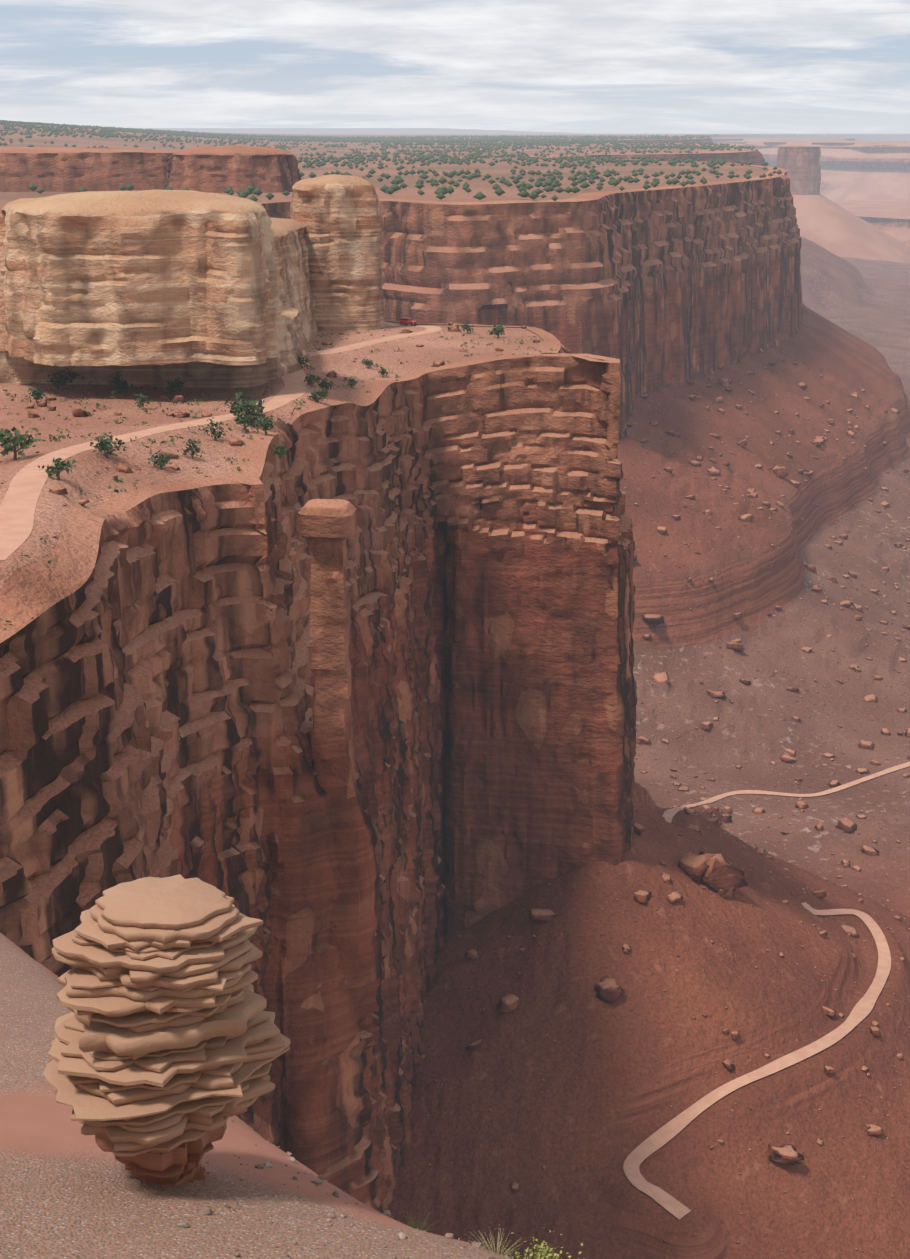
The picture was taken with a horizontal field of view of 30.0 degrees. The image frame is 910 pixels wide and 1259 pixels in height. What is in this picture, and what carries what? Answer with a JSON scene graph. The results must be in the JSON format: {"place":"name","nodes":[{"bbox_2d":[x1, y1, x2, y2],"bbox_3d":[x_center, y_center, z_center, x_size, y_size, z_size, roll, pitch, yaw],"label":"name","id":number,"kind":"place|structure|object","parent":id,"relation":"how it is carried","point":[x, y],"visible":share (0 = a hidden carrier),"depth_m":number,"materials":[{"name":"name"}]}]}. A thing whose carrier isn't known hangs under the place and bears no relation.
{"place":"outdoors","nodes":[
{"label":"outdoors","id":0,"kind":"place"},
{"bbox_2d":[0,322,441,559],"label":"dirt path","id":1,"kind":"structure","parent":0,"point":[19,502],"depth_m":234.17,"materials":[{"name":"beige soil"}]},
{"bbox_2d":[400,317,417,325],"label":"vehicle","id":2,"kind":"object","parent":1,"relation":"on","point":[406,321],"visible":1,"depth_m":476.12,"materials":[{"name":"paint"}]},
{"bbox_2d":[0,933,510,1258],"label":"ledge rock","id":3,"kind":"object","parent":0,"point":[68,1190],"visible":0.62,"depth_m":27.83,"materials":[{"name":"brown stone"}]},
{"bbox_2d":[43,874,289,1185],"bbox_3d":[-4.760,6.933,27.890,4.058,5.854,3.397,0,16,-1],"label":"balanced layered rock","id":4,"kind":"object","parent":3,"relation":"on","point":[170,1043],"visible":0.98,"depth_m":26.65,"materials":[{"name":"beige stone"}]},
{"bbox_2d":[177,1117,510,1258],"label":"pebbles","id":5,"kind":"object","parent":3,"relation":"on","point":[206,1211],"visible":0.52,"depth_m":27.64,"materials":[{"name":"brown stone"}]},
{"bbox_2d":[401,1211,523,1255],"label":"grass tufts","id":6,"kind":"object","parent":3,"relation":"on","point":[498,1247],"visible":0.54,"depth_m":29.10,"materials":[{"name":"plant"}]},
{"bbox_2d":[503,1227,584,1258],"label":"shrub","id":7,"kind":"object","parent":3,"relation":"on","point":[543,1254],"depth_m":26.86,"materials":[{"name":"green plant"}]},
{"bbox_2d":[258,201,290,218],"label":"cliff wall","id":8,"kind":"structure","parent":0,"point":[277,209],"depth_m":847.41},
{"bbox_2d":[0,321,549,592],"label":"mesa top ground","id":9,"kind":"structure","parent":0,"point":[51,513],"depth_m":306.21,"materials":[{"name":"soil"}]},
{"bbox_2d":[0,305,309,387],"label":"rock ledge","id":10,"kind":"object","parent":9,"relation":"on","point":[193,374],"visible":0.19,"depth_m":356.10,"materials":[{"name":"beige stone"}]},
{"bbox_2d":[0,189,285,365],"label":"rock butte","id":11,"kind":"object","parent":10,"relation":"on","point":[123,278],"visible":1,"depth_m":326.37,"materials":[{"name":"beige stone"}]},
{"bbox_2d":[0,321,506,479],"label":"shrubs","id":12,"kind":"object","parent":9,"relation":"on","point":[244,408],"depth_m":285.49,"materials":[{"name":"green plant"}]},
{"bbox_2d":[0,322,556,618],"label":"loose rocks","id":13,"kind":"object","parent":9,"relation":"on","point":[125,468],"visible":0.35,"depth_m":306.97,"materials":[{"name":"brown stone"}]},
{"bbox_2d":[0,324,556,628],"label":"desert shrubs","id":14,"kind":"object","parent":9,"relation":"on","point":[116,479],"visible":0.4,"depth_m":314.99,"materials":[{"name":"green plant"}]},
{"bbox_2d":[270,218,318,344],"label":"rock pillar","id":15,"kind":"structure","parent":9,"relation":"on","point":[290,249],"depth_m":436.01,"materials":[{"name":"brown stone"}]},
{"bbox_2d":[290,174,385,330],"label":"rock pillar","id":16,"kind":"structure","parent":9,"relation":"on","point":[337,216],"depth_m":461.66,"materials":[{"name":"beige stone"}]},
{"bbox_2d":[0,319,636,1212],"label":"cliff","id":17,"kind":"structure","parent":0,"point":[156,689],"depth_m":328.12,"materials":[{"name":"brown stone"}]},
{"bbox_2d":[298,499,381,987],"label":"rock pillar","id":18,"kind":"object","parent":17,"relation":"on","point":[327,528],"visible":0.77,"depth_m":260.97,"materials":[{"name":"brown stone"}]},
{"bbox_2d":[0,123,812,210],"bbox_3d":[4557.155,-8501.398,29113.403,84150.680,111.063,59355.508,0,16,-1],"label":"plateau","id":19,"kind":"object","parent":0,"point":[499,169],"depth_m":1706.88,"materials":[{"name":"soil"}]},
{"bbox_2d":[0,147,174,191],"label":"rock","id":20,"kind":"object","parent":19,"relation":"on","point":[58,169],"visible":0.79,"depth_m":1003.57,"materials":[{"name":"brown stone"}]},
{"bbox_2d":[165,145,301,192],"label":"dome rock","id":21,"kind":"object","parent":19,"relation":"on","point":[216,169],"visible":0.79,"depth_m":985.57,"materials":[{"name":"brown stone"}]},
{"bbox_2d":[0,120,781,201],"bbox_3d":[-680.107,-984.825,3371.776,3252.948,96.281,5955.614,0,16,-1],"label":"plateau juniper trees","id":22,"kind":"object","parent":19,"relation":"on","point":[583,141],"visible":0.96,"depth_m":2422.29,"materials":[{"name":"green plant"}]},
{"bbox_2d":[0,0,909,133],"label":"sky","id":23,"kind":"structure","parent":0,"point":[567,66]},
{"bbox_2d":[133,128,909,413],"bbox_3d":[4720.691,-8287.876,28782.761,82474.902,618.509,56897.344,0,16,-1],"label":"basin floor","id":24,"kind":"structure","parent":0,"point":[859,308],"depth_m":2796.43,"materials":[{"name":"soil"}]},
{"bbox_2d":[378,161,803,438],"bbox_3d":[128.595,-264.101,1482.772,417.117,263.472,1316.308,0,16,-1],"label":"cliff rock","id":25,"kind":"object","parent":24,"relation":"on","point":[651,289],"visible":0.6,"depth_m":958.52,"materials":[{"name":"brown stone"}]},
{"bbox_2d":[389,324,909,1258],"bbox_3d":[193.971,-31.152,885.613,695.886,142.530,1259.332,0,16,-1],"label":"canyon floor","id":26,"kind":"structure","parent":0,"point":[605,1086],"depth_m":426.28,"materials":[{"name":"soil"}]},
{"bbox_2d":[427,348,909,1258],"bbox_3d":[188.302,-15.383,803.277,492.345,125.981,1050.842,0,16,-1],"label":"talus boulders","id":27,"kind":"object","parent":26,"relation":"on","point":[719,874],"visible":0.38,"depth_m":699.58,"materials":[{"name":"brown stone"}]},
{"bbox_2d":[524,134,909,165],"bbox_3d":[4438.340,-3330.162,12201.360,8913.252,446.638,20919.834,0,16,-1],"label":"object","id":28,"kind":"structure","parent":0,"point":[753,156],"depth_m":2943.58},
{"bbox_2d":[711,138,864,146],"bbox_3d":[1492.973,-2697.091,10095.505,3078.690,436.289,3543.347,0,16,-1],"label":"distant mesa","id":29,"kind":"structure","parent":28,"relation":"on","point":[736,141],"depth_m":9023.95,"materials":[{"name":"stone"}]},
{"bbox_2d":[776,145,909,263],"bbox_3d":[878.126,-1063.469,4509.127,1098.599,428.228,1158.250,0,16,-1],"label":"rock butte","id":30,"kind":"object","parent":28,"relation":"on","point":[831,226],"visible":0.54,"depth_m":4352.49,"materials":[{"name":"stone"}]},
{"bbox_2d":[623,902,890,1219],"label":"dirt road","id":31,"kind":"structure","parent":0,"point":[677,1124],"depth_m":391.58,"materials":[{"name":"beige soil"}]},
{"bbox_2d":[663,762,909,822],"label":"dirt road","id":32,"kind":"structure","parent":0,"point":[668,815],"depth_m":716.53,"materials":[{"name":"beige soil"}]},
{"bbox_2d":[743,141,909,200],"bbox_3d":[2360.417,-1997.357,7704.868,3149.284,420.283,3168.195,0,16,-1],"label":"desert plain","id":33,"kind":"structure","parent":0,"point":[865,170],"depth_m":6890.76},
{"bbox_2d":[832,199,909,247],"bbox_3d":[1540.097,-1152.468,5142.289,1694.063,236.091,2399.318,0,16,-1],"label":"mesa rock bench","id":34,"kind":"object","parent":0,"point":[891,218],"visible":0.04,"depth_m":4839.51,"materials":[{"name":"brown stone"}]}
]}

